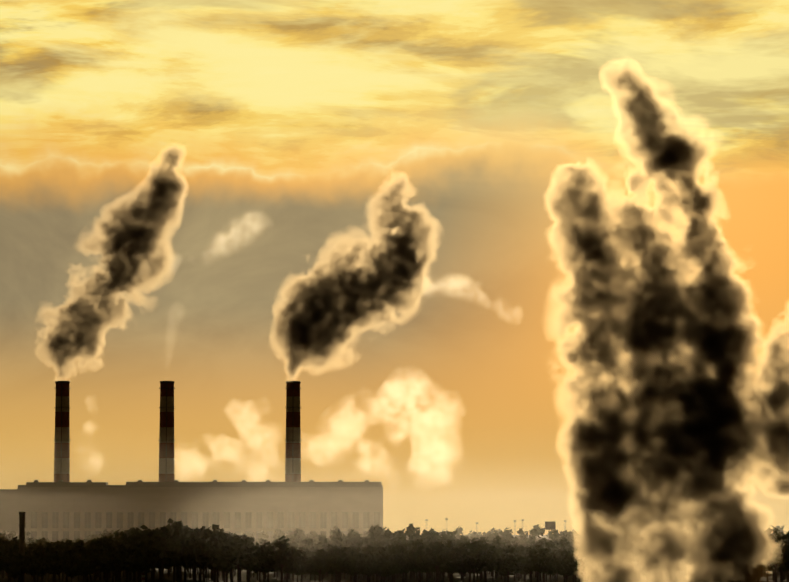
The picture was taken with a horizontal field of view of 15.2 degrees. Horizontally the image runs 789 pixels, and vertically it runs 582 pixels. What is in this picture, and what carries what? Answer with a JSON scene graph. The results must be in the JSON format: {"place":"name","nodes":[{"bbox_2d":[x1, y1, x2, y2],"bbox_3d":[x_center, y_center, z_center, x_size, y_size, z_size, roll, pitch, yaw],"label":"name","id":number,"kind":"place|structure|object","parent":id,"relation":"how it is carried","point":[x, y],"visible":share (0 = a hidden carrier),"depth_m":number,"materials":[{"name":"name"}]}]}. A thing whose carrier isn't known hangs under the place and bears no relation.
{"place":"outdoors","nodes":[
{"label":"outdoors","id":0,"kind":"place"},
{"bbox_2d":[0,535,786,581],"bbox_3d":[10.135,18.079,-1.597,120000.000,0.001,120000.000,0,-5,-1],"label":"ground","id":1,"kind":"structure","parent":0,"point":[456,577],"depth_m":1212.47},
{"bbox_2d":[18,512,25,581],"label":"post","id":2,"kind":"object","parent":1,"relation":"on","point":[21,525],"visible":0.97,"depth_m":1113.81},
{"bbox_2d":[33,542,57,580],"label":"tree","id":3,"kind":"object","parent":1,"relation":"on","point":[50,549],"visible":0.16,"depth_m":1155.00,"materials":[{"name":"black plant"}]},
{"bbox_2d":[45,540,63,579],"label":"tree","id":4,"kind":"object","parent":1,"relation":"on","point":[57,544],"visible":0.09,"depth_m":1175.54,"materials":[{"name":"black plant"}]},
{"bbox_2d":[57,539,73,579],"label":"tree","id":5,"kind":"object","parent":1,"relation":"on","point":[67,544],"visible":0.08,"depth_m":1166.43,"materials":[{"name":"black plant"}]},
{"bbox_2d":[64,539,84,580],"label":"tree","id":6,"kind":"object","parent":1,"relation":"on","point":[76,549],"visible":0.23,"depth_m":1155.62,"materials":[{"name":"black plant"}]},
{"bbox_2d":[88,535,126,556],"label":"tree","id":7,"kind":"object","parent":1,"relation":"on","point":[101,540],"visible":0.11,"depth_m":1101.02,"materials":[{"name":"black plant"}]},
{"bbox_2d":[110,528,125,580],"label":"tree","id":8,"kind":"object","parent":1,"relation":"on","point":[116,535],"visible":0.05,"depth_m":1160.61,"materials":[{"name":"black plant"}]},
{"bbox_2d":[112,525,149,578],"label":"tree","id":9,"kind":"object","parent":1,"relation":"on","point":[137,531],"visible":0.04,"depth_m":1122.29,"materials":[{"name":"black plant"}]},
{"bbox_2d":[131,529,166,581],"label":"tree","id":10,"kind":"object","parent":1,"relation":"on","point":[141,544],"visible":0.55,"depth_m":1079.72,"materials":[{"name":"black plant"}]},
{"bbox_2d":[139,525,188,581],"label":"tree","id":11,"kind":"object","parent":1,"relation":"on","point":[166,552],"visible":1,"depth_m":1070.81,"materials":[{"name":"black plant"}]},
{"bbox_2d":[160,518,192,581],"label":"tree","id":12,"kind":"object","parent":1,"relation":"on","point":[173,525],"visible":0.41,"depth_m":1082.91,"materials":[{"name":"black plant"}]},
{"bbox_2d":[169,520,193,581],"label":"tree","id":13,"kind":"object","parent":1,"relation":"on","point":[184,529],"visible":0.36,"depth_m":1084.89,"materials":[{"name":"black plant"}]},
{"bbox_2d":[0,480,382,541],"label":"power station","id":14,"kind":"object","parent":1,"relation":"on","point":[59,510],"visible":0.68,"depth_m":2970.24,"materials":[{"name":"concrete"}]},
{"bbox_2d":[53,381,70,481],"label":"chimney","id":15,"kind":"object","parent":14,"relation":"on","point":[62,440],"visible":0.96,"depth_m":3018.95,"materials":[{"name":"metal"}]},
{"bbox_2d":[158,381,174,481],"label":"chimney","id":16,"kind":"object","parent":14,"relation":"on","point":[166,440],"visible":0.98,"depth_m":3019.84,"materials":[{"name":"concrete"}]},
{"bbox_2d":[284,381,301,481],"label":"chimney","id":17,"kind":"object","parent":14,"relation":"on","point":[293,439],"visible":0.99,"depth_m":3021.35,"materials":[{"name":"concrete"}]},
{"bbox_2d":[180,527,212,581],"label":"tree","id":18,"kind":"object","parent":1,"relation":"on","point":[192,534],"visible":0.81,"depth_m":1079.21,"materials":[{"name":"black plant"}]},
{"bbox_2d":[182,526,221,581],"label":"tree","id":19,"kind":"object","parent":1,"relation":"on","point":[199,551],"visible":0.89,"depth_m":1074.93,"materials":[{"name":"black plant"}]},
{"bbox_2d":[193,524,229,581],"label":"tree","id":20,"kind":"object","parent":1,"relation":"on","point":[215,532],"visible":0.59,"depth_m":1077.97,"materials":[{"name":"black plant"}]},
{"bbox_2d":[209,533,239,581],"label":"tree","id":21,"kind":"object","parent":1,"relation":"on","point":[222,561],"visible":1,"depth_m":1064.83,"materials":[{"name":"black plant"}]},
{"bbox_2d":[226,532,247,581],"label":"tree","id":22,"kind":"object","parent":1,"relation":"on","point":[231,538],"visible":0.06,"depth_m":1103.38,"materials":[{"name":"black plant"}]},
{"bbox_2d":[226,533,263,581],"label":"tree","id":23,"kind":"object","parent":1,"relation":"on","point":[242,551],"visible":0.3,"depth_m":1078.69,"materials":[{"name":"black plant"}]},
{"bbox_2d":[237,534,260,581],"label":"tree","id":24,"kind":"object","parent":1,"relation":"on","point":[251,540],"visible":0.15,"depth_m":1109.18,"materials":[{"name":"black plant"}]},
{"bbox_2d":[243,544,256,581],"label":"tree","id":25,"kind":"object","parent":1,"relation":"on","point":[250,548],"visible":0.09,"depth_m":1103.59,"materials":[{"name":"black plant"}]},
{"bbox_2d":[241,542,273,581],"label":"tree","id":26,"kind":"object","parent":1,"relation":"on","point":[255,563],"visible":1,"depth_m":1060.47,"materials":[{"name":"black plant"}]},
{"bbox_2d":[261,535,304,581],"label":"tree","id":27,"kind":"object","parent":1,"relation":"on","point":[282,556],"visible":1,"depth_m":1062.43,"materials":[{"name":"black plant"}]},
{"bbox_2d":[283,551,307,581],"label":"tree","id":28,"kind":"object","parent":1,"relation":"on","point":[299,568],"visible":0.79,"depth_m":1089.88,"materials":[{"name":"black plant"}]},
{"bbox_2d":[284,528,309,546],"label":"tree","id":29,"kind":"object","parent":1,"relation":"on","point":[299,535],"visible":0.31,"depth_m":1665.73,"materials":[{"name":"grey plant"}]},
{"bbox_2d":[293,550,310,581],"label":"tree","id":30,"kind":"object","parent":1,"relation":"on","point":[305,558],"visible":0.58,"depth_m":1099.07,"materials":[{"name":"black plant"}]},
{"bbox_2d":[297,538,319,550],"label":"tree","id":31,"kind":"object","parent":1,"relation":"on","point":[308,542],"visible":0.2,"depth_m":1340.87,"materials":[{"name":"grey plant"}]},
{"bbox_2d":[303,548,337,581],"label":"tree","id":32,"kind":"object","parent":1,"relation":"on","point":[321,555],"visible":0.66,"depth_m":1074.44,"materials":[{"name":"black plant"}]},
{"bbox_2d":[319,546,357,581],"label":"tree","id":33,"kind":"object","parent":1,"relation":"on","point":[338,565],"visible":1,"depth_m":1058.93,"materials":[{"name":"black plant"}]},
{"bbox_2d":[327,545,349,581],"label":"tree","id":34,"kind":"object","parent":1,"relation":"on","point":[344,548],"visible":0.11,"depth_m":1107.08,"materials":[{"name":"black plant"}]},
{"bbox_2d":[327,528,350,545],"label":"tree","id":35,"kind":"object","parent":1,"relation":"on","point":[331,543],"visible":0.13,"depth_m":1364.86,"materials":[{"name":"grey plant"}]},
{"bbox_2d":[338,533,366,547],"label":"tree","id":36,"kind":"object","parent":1,"relation":"on","point":[354,538],"visible":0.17,"depth_m":1316.39,"materials":[{"name":"grey plant"}]},
{"bbox_2d":[345,548,370,581],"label":"tree","id":37,"kind":"object","parent":1,"relation":"on","point":[355,568],"visible":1,"depth_m":1058.78,"materials":[{"name":"black plant"}]},
{"bbox_2d":[348,544,368,575],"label":"tree","id":38,"kind":"object","parent":1,"relation":"on","point":[358,549],"visible":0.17,"depth_m":1123.23,"materials":[{"name":"black plant"}]},
{"bbox_2d":[356,545,378,581],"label":"tree","id":39,"kind":"object","parent":1,"relation":"on","point":[369,548],"visible":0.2,"depth_m":1113.34,"materials":[{"name":"black plant"}]},
{"bbox_2d":[358,553,379,581],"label":"tree","id":40,"kind":"object","parent":1,"relation":"on","point":[371,572],"visible":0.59,"depth_m":1072.47,"materials":[{"name":"black plant"}]},
{"bbox_2d":[366,550,381,581],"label":"tree","id":41,"kind":"object","parent":1,"relation":"on","point":[376,554],"visible":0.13,"depth_m":1108.72,"materials":[{"name":"black plant"}]},
{"bbox_2d":[361,524,388,573],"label":"tree","id":42,"kind":"object","parent":1,"relation":"on","point":[378,531],"visible":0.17,"depth_m":1336.67,"materials":[{"name":"grey plant"}]},
{"bbox_2d":[373,553,398,581],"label":"tree","id":43,"kind":"object","parent":1,"relation":"on","point":[382,569],"visible":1,"depth_m":1055.90,"materials":[{"name":"black plant"}]},
{"bbox_2d":[381,535,396,550],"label":"tree","id":44,"kind":"object","parent":1,"relation":"on","point":[390,540],"visible":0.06,"depth_m":1265.16,"materials":[{"name":"grey plant"}]},
{"bbox_2d":[383,544,405,581],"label":"tree","id":45,"kind":"object","parent":1,"relation":"on","point":[398,561],"visible":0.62,"depth_m":1079.06,"materials":[{"name":"black plant"}]},
{"bbox_2d":[393,545,410,581],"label":"tree","id":46,"kind":"object","parent":1,"relation":"on","point":[403,550],"visible":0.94,"depth_m":1083.02,"materials":[{"name":"black plant"}]},
{"bbox_2d":[396,526,426,576],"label":"tree","id":47,"kind":"object","parent":1,"relation":"on","point":[410,532],"visible":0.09,"depth_m":1266.58,"materials":[{"name":"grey plant"}]},
{"bbox_2d":[405,523,420,575],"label":"tree","id":48,"kind":"object","parent":1,"relation":"on","point":[417,533],"visible":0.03,"depth_m":1294.48,"materials":[{"name":"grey plant"}]},
{"bbox_2d":[404,539,435,581],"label":"tree","id":49,"kind":"object","parent":1,"relation":"on","point":[415,562],"visible":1,"depth_m":1076.91,"materials":[{"name":"black plant"}]},
{"bbox_2d":[420,528,440,576],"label":"tree","id":50,"kind":"object","parent":1,"relation":"on","point":[429,540],"visible":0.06,"depth_m":1258.29,"materials":[{"name":"black plant"}]},
{"bbox_2d":[420,529,445,548],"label":"tree","id":51,"kind":"object","parent":1,"relation":"on","point":[428,535],"visible":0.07,"depth_m":1210.65,"materials":[{"name":"black plant"}]},
{"bbox_2d":[417,539,453,581],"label":"tree","id":52,"kind":"object","parent":1,"relation":"on","point":[436,547],"visible":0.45,"depth_m":1089.22,"materials":[{"name":"black plant"}]},
{"bbox_2d":[437,531,455,576],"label":"tree","id":53,"kind":"object","parent":1,"relation":"on","point":[444,537],"visible":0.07,"depth_m":1260.56,"materials":[{"name":"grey plant"}]},
{"bbox_2d":[436,540,464,581],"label":"tree","id":54,"kind":"object","parent":1,"relation":"on","point":[448,564],"visible":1,"depth_m":1069.12,"materials":[{"name":"black plant"}]},
{"bbox_2d":[461,551,483,581],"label":"tree","id":55,"kind":"object","parent":1,"relation":"on","point":[465,567],"visible":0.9,"depth_m":1083.58,"materials":[{"name":"black plant"}]},
{"bbox_2d":[454,537,492,581],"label":"tree","id":56,"kind":"object","parent":1,"relation":"on","point":[477,554],"visible":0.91,"depth_m":1082.00,"materials":[{"name":"black plant"}]},
{"bbox_2d":[482,546,503,581],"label":"tree","id":57,"kind":"object","parent":1,"relation":"on","point":[491,565],"visible":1,"depth_m":1075.33,"materials":[{"name":"black plant"}]},
{"bbox_2d":[492,535,505,577],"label":"tree","id":58,"kind":"object","parent":1,"relation":"on","point":[496,542],"visible":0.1,"depth_m":1217.45,"materials":[{"name":"black plant"}]},
{"bbox_2d":[488,526,520,548],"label":"tree","id":59,"kind":"object","parent":1,"relation":"on","point":[506,533],"visible":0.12,"depth_m":1554.72,"materials":[{"name":"grey plant"}]},
{"bbox_2d":[496,568,516,581],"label":"tree","id":60,"kind":"object","parent":1,"relation":"on","point":[503,572],"visible":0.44,"depth_m":1097.79,"materials":[{"name":"black plant"}]},
{"bbox_2d":[493,546,521,581],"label":"tree","id":61,"kind":"object","parent":1,"relation":"on","point":[511,563],"visible":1,"depth_m":1073.98,"materials":[{"name":"black plant"}]},
{"bbox_2d":[501,536,525,550],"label":"tree","id":62,"kind":"object","parent":1,"relation":"on","point":[512,540],"visible":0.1,"depth_m":1479.02,"materials":[{"name":"grey plant"}]},
{"bbox_2d":[516,528,528,540],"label":"tree","id":63,"kind":"object","parent":1,"relation":"on","point":[521,532],"visible":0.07,"depth_m":1559.91,"materials":[{"name":"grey plant"}]},
{"bbox_2d":[516,556,532,581],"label":"tree","id":64,"kind":"object","parent":1,"relation":"on","point":[524,569],"visible":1,"depth_m":1078.56,"materials":[{"name":"black plant"}]},
{"bbox_2d":[521,524,549,544],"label":"tree","id":65,"kind":"object","parent":1,"relation":"on","point":[538,531],"visible":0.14,"depth_m":1509.28,"materials":[{"name":"grey plant"}]},
{"bbox_2d":[525,547,562,581],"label":"tree","id":66,"kind":"object","parent":1,"relation":"on","point":[543,561],"visible":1,"depth_m":1068.78,"materials":[{"name":"black plant"}]},
{"bbox_2d":[539,552,558,581],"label":"tree","id":67,"kind":"object","parent":1,"relation":"on","point":[551,572],"visible":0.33,"depth_m":1090.06,"materials":[{"name":"black plant"}]},
{"bbox_2d":[544,521,555,538],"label":"billboard","id":68,"kind":"object","parent":1,"relation":"on","point":[549,524],"visible":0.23,"depth_m":1495.48,"materials":[{"name":"metal"}]},
{"bbox_2d":[542,527,559,545],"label":"tree","id":69,"kind":"object","parent":1,"relation":"on","point":[553,536],"visible":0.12,"depth_m":1479.33,"materials":[{"name":"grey plant"}]},
{"bbox_2d":[545,540,560,578],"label":"tree","id":70,"kind":"object","parent":1,"relation":"on","point":[549,545],"visible":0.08,"depth_m":1209.43,"materials":[{"name":"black plant"}]},
{"bbox_2d":[554,557,574,581],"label":"tree","id":71,"kind":"object","parent":1,"relation":"on","point":[563,570],"visible":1,"depth_m":1064.31,"materials":[{"name":"black plant"}]},
{"bbox_2d":[558,548,587,581],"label":"tree","id":72,"kind":"object","parent":1,"relation":"on","point":[580,564],"visible":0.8,"depth_m":1076.92,"materials":[{"name":"brown plant"}]},
{"bbox_2d":[565,549,598,581],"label":"tree","id":73,"kind":"object","parent":1,"relation":"on","point":[581,557],"visible":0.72,"depth_m":1087.77,"materials":[{"name":"brown plant"}]},
{"bbox_2d":[584,559,598,581],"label":"tree","id":74,"kind":"object","parent":1,"relation":"on","point":[589,570],"visible":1,"depth_m":1086.58,"materials":[{"name":"brown plant"}]},
{"bbox_2d":[579,535,606,578],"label":"tree","id":75,"kind":"object","parent":1,"relation":"on","point":[597,539],"visible":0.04,"depth_m":1209.62,"materials":[{"name":"brown plant"}]},
{"bbox_2d":[588,541,599,579],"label":"tree","id":76,"kind":"object","parent":1,"relation":"on","point":[595,545],"visible":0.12,"depth_m":1176.42,"materials":[{"name":"brown plant"}]},
{"bbox_2d":[588,553,605,581],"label":"tree","id":77,"kind":"object","parent":1,"relation":"on","point":[595,557],"visible":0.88,"depth_m":1088.94,"materials":[{"name":"brown plant"}]},
{"bbox_2d":[596,546,616,581],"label":"tree","id":78,"kind":"object","parent":1,"relation":"on","point":[609,555],"visible":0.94,"depth_m":1092.69,"materials":[{"name":"brown plant"}]},
{"bbox_2d":[606,549,625,581],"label":"tree","id":79,"kind":"object","parent":1,"relation":"on","point":[613,566],"visible":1,"depth_m":1079.89,"materials":[{"name":"brown plant"}]},
{"bbox_2d":[616,541,635,580],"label":"tree","id":80,"kind":"object","parent":1,"relation":"on","point":[623,547],"visible":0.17,"depth_m":1153.61,"materials":[{"name":"brown plant"}]},
{"bbox_2d":[617,550,643,581],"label":"tree","id":81,"kind":"object","parent":1,"relation":"on","point":[628,568],"visible":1,"depth_m":1077.04,"materials":[{"name":"plant"}]},
{"bbox_2d":[619,531,650,579],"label":"tree","id":82,"kind":"object","parent":1,"relation":"on","point":[637,538],"visible":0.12,"depth_m":1170.05,"materials":[{"name":"plant"}]},
{"bbox_2d":[635,542,653,580],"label":"tree","id":83,"kind":"object","parent":1,"relation":"on","point":[641,552],"visible":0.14,"depth_m":1136.71,"materials":[{"name":"plant"}]},
{"bbox_2d":[639,556,655,581],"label":"tree","id":84,"kind":"object","parent":1,"relation":"on","point":[645,571],"visible":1,"depth_m":1084.46,"materials":[{"name":"plant"}]},
{"bbox_2d":[638,526,664,579],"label":"tree","id":85,"kind":"object","parent":1,"relation":"on","point":[661,537],"visible":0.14,"depth_m":1172.94,"materials":[{"name":"plant"}]},
{"bbox_2d":[639,541,664,581],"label":"tree","id":86,"kind":"object","parent":1,"relation":"on","point":[655,548],"visible":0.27,"depth_m":1108.84,"materials":[{"name":"plant"}]},
{"bbox_2d":[651,521,672,578],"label":"tree","id":87,"kind":"object","parent":1,"relation":"on","point":[667,529],"visible":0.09,"depth_m":1206.68,"materials":[{"name":"plant"}]},
{"bbox_2d":[651,551,676,581],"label":"tree","id":88,"kind":"object","parent":1,"relation":"on","point":[667,565],"visible":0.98,"depth_m":1079.27,"materials":[{"name":"plant"}]},
{"bbox_2d":[654,538,673,581],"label":"tree","id":89,"kind":"object","parent":1,"relation":"on","point":[667,543],"visible":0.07,"depth_m":1127.98,"materials":[{"name":"plant"}]},
{"bbox_2d":[658,544,677,581],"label":"tree","id":90,"kind":"object","parent":1,"relation":"on","point":[664,548],"visible":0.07,"depth_m":1113.79,"materials":[{"name":"plant"}]},
{"bbox_2d":[670,543,701,581],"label":"tree","id":91,"kind":"object","parent":1,"relation":"on","point":[680,559],"visible":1,"depth_m":1066.99,"materials":[{"name":"plant"}]},
{"bbox_2d":[671,525,701,581],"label":"tree","id":92,"kind":"object","parent":1,"relation":"on","point":[683,533],"visible":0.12,"depth_m":1129.59,"materials":[{"name":"plant"}]},
{"bbox_2d":[676,534,708,581],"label":"tree","id":93,"kind":"object","parent":1,"relation":"on","point":[690,540],"visible":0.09,"depth_m":1100.43,"materials":[{"name":"plant"}]},
{"bbox_2d":[676,531,711,581],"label":"tree","id":94,"kind":"object","parent":1,"relation":"on","point":[698,537],"visible":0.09,"depth_m":1112.09,"materials":[{"name":"plant"}]},
{"bbox_2d":[686,547,714,581],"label":"tree","id":95,"kind":"object","parent":1,"relation":"on","point":[706,565],"visible":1,"depth_m":1068.94,"materials":[{"name":"plant"}]},
{"bbox_2d":[685,533,723,581],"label":"tree","id":96,"kind":"object","parent":1,"relation":"on","point":[705,539],"visible":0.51,"depth_m":1083.69,"materials":[{"name":"plant"}]},
{"bbox_2d":[705,537,718,581],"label":"tree","id":97,"kind":"object","parent":1,"relation":"on","point":[709,552],"visible":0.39,"depth_m":1087.92,"materials":[{"name":"plant"}]},
{"bbox_2d":[700,518,725,581],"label":"tree","id":98,"kind":"object","parent":1,"relation":"on","point":[712,527],"visible":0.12,"depth_m":1125.20,"materials":[{"name":"plant"}]},
{"bbox_2d":[710,538,738,581],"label":"tree","id":99,"kind":"object","parent":1,"relation":"on","point":[723,563],"visible":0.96,"depth_m":1078.34,"materials":[{"name":"plant"}]},
{"bbox_2d":[717,524,731,537],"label":"tree","id":100,"kind":"object","parent":1,"relation":"on","point":[726,531],"visible":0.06,"depth_m":1132.15,"materials":[{"name":"plant"}]},
{"bbox_2d":[722,524,757,581],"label":"tree","id":101,"kind":"object","parent":1,"relation":"on","point":[743,565],"visible":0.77,"depth_m":1077.62,"materials":[{"name":"plant"}]},
{"bbox_2d":[720,527,765,581],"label":"tree","id":102,"kind":"object","parent":1,"relation":"on","point":[739,542],"visible":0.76,"depth_m":1074.42,"materials":[{"name":"plant"}]},
{"bbox_2d":[745,535,759,581],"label":"tree","id":103,"kind":"object","parent":1,"relation":"on","point":[754,566],"visible":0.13,"depth_m":1087.83,"materials":[{"name":"plant"}]},
{"bbox_2d":[754,530,768,581],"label":"tree","id":104,"kind":"object","parent":1,"relation":"on","point":[760,535],"visible":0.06,"depth_m":1104.56,"materials":[{"name":"plant"}]},
{"bbox_2d":[744,525,788,581],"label":"tree","id":105,"kind":"object","parent":1,"relation":"on","point":[774,555],"visible":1,"depth_m":1062.14,"materials":[{"name":"beige plant"}]},
{"bbox_2d":[763,533,782,581],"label":"tree","id":106,"kind":"object","parent":1,"relation":"on","point":[769,565],"visible":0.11,"depth_m":1090.65,"materials":[{"name":"black plant"}]},
{"bbox_2d":[771,531,788,555],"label":"tree","id":107,"kind":"object","parent":1,"relation":"on","point":[785,545],"visible":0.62,"depth_m":1067.42,"materials":[{"name":"black plant"}]},
{"bbox_2d":[0,0,788,534],"label":"sky","id":108,"kind":"structure","parent":0,"point":[509,261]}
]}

